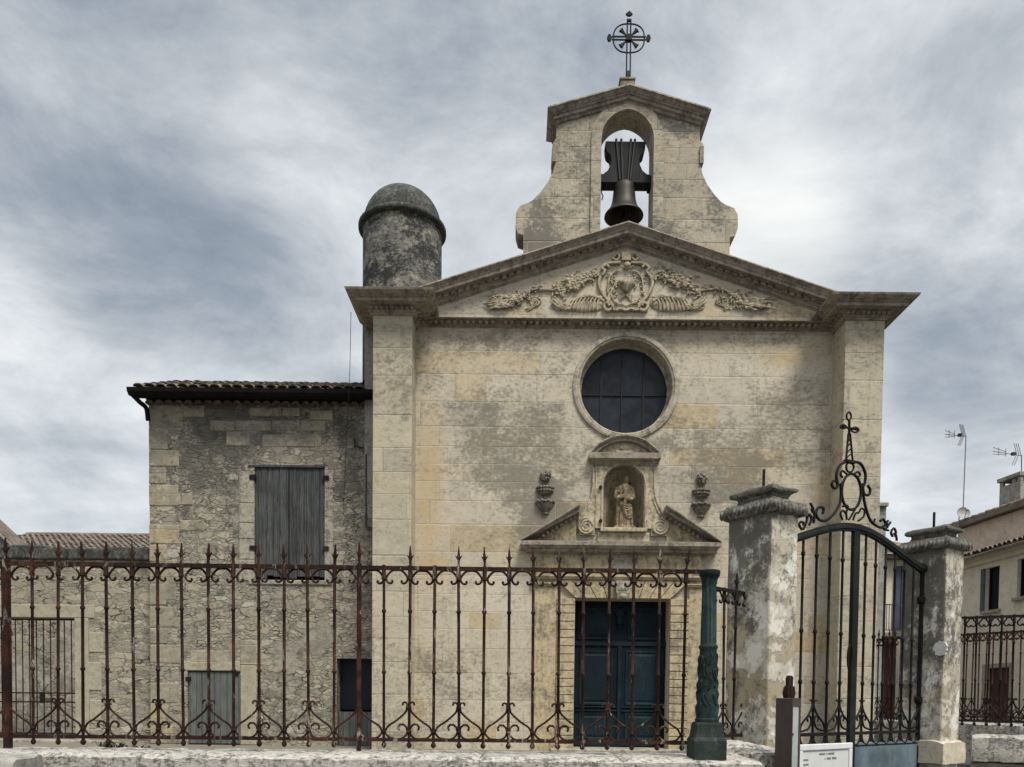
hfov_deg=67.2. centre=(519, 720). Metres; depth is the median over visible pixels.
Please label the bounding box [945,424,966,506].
tv antenna
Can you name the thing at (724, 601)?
iron railing
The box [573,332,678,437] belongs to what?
round window frame
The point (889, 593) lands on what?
balcony house
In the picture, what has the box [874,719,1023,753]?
court wall
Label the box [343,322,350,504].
lightning cable
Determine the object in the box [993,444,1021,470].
tv antenna
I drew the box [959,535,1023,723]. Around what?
cream house
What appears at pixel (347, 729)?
low door
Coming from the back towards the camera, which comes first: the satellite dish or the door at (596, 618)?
the satellite dish
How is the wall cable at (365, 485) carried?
attached to the church
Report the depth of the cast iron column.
7.32 m
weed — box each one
[95,739,127,747]
[125,744,150,747]
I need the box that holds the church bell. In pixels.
[601,138,650,225]
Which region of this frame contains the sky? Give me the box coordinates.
[0,0,1023,542]
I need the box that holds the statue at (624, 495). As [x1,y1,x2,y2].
[613,475,635,527]
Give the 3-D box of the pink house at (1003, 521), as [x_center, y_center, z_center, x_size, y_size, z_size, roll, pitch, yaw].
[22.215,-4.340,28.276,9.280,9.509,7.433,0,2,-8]
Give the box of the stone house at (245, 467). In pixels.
[126,380,372,745]
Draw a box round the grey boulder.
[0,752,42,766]
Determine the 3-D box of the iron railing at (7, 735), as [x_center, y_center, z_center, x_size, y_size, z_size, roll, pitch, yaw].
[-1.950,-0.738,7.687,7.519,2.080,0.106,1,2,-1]
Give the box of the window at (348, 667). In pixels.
[340,659,371,709]
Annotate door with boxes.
[339,712,371,745]
[573,601,665,746]
[883,642,895,719]
[988,668,1008,722]
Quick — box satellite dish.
[957,507,970,525]
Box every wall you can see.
[0,544,150,742]
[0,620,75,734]
[0,747,763,766]
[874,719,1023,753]
[970,734,1023,766]
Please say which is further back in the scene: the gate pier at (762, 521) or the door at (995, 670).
the door at (995, 670)
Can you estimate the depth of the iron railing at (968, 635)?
15.86 m
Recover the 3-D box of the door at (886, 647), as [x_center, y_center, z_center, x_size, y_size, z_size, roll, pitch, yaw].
[13.888,-1.378,28.933,0.412,3.168,0.058,1,2,0]
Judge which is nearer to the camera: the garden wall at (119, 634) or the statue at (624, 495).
the statue at (624, 495)
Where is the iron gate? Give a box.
[797,411,927,766]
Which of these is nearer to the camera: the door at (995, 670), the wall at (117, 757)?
the wall at (117, 757)
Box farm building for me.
[18,532,149,548]
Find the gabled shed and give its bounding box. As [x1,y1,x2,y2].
[0,520,26,545]
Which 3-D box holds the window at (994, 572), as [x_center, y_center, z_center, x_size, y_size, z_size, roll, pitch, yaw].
[15.038,-4.152,24.437,0.290,1.467,0.917,1,2,-1]
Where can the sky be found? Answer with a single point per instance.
(186, 186)
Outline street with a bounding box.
[957,753,970,766]
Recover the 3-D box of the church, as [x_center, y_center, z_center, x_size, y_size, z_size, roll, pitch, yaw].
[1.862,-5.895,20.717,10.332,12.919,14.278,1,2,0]
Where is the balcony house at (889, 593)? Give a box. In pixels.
[883,541,902,719]
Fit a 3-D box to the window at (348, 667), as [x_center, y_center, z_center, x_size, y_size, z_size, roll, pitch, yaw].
[-3.260,-0.738,15.605,0.805,1.021,0.040,1,2,0]
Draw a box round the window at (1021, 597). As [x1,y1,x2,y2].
[1011,559,1023,600]
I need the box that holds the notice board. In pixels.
[800,742,852,766]
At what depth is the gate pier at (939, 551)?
11.18 m
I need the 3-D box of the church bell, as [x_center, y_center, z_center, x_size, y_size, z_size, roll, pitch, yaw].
[1.991,-10.255,14.710,1.092,1.499,0.748,1,2,0]
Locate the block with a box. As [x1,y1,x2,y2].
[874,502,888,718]
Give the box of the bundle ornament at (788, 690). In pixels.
[782,675,795,697]
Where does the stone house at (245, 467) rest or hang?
on the street
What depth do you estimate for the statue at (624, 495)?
14.60 m
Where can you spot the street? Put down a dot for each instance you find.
(967, 763)
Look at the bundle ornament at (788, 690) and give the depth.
7.66 m
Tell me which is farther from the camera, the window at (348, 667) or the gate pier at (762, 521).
the window at (348, 667)
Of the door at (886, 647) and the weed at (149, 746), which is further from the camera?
the door at (886, 647)
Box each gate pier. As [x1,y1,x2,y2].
[720,469,808,747]
[894,512,972,766]
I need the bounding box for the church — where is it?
[344,77,920,752]
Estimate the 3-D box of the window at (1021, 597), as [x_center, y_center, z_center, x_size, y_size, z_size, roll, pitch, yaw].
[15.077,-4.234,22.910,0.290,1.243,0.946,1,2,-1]
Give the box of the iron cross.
[607,11,650,76]
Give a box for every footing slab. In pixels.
[685,740,764,757]
[750,744,774,766]
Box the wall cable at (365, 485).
[354,438,371,528]
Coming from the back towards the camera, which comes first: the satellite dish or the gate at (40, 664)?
the satellite dish
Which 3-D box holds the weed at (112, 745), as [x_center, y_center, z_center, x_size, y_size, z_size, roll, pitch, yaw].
[-4.284,0.245,8.069,0.391,0.120,0.157,1,2,0]
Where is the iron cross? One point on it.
(628, 37)
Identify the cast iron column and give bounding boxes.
[687,569,726,760]
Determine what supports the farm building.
on the street
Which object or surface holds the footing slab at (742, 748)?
on the street
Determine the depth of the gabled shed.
21.92 m
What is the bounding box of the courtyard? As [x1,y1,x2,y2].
[0,738,619,754]
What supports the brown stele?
on the street
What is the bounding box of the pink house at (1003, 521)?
[946,471,1023,557]
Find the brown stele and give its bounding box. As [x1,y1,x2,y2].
[775,698,800,766]
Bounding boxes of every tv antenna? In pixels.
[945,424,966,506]
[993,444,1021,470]
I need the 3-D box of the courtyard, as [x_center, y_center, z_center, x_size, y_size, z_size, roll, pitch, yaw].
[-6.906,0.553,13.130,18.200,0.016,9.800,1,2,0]
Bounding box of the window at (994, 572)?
[980,566,1000,614]
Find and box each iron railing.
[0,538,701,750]
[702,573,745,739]
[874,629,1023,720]
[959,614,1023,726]
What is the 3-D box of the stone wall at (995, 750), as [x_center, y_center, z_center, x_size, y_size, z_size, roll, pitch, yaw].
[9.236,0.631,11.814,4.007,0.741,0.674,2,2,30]
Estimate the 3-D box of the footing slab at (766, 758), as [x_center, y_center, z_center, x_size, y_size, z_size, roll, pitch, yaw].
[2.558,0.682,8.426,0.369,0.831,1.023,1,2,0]

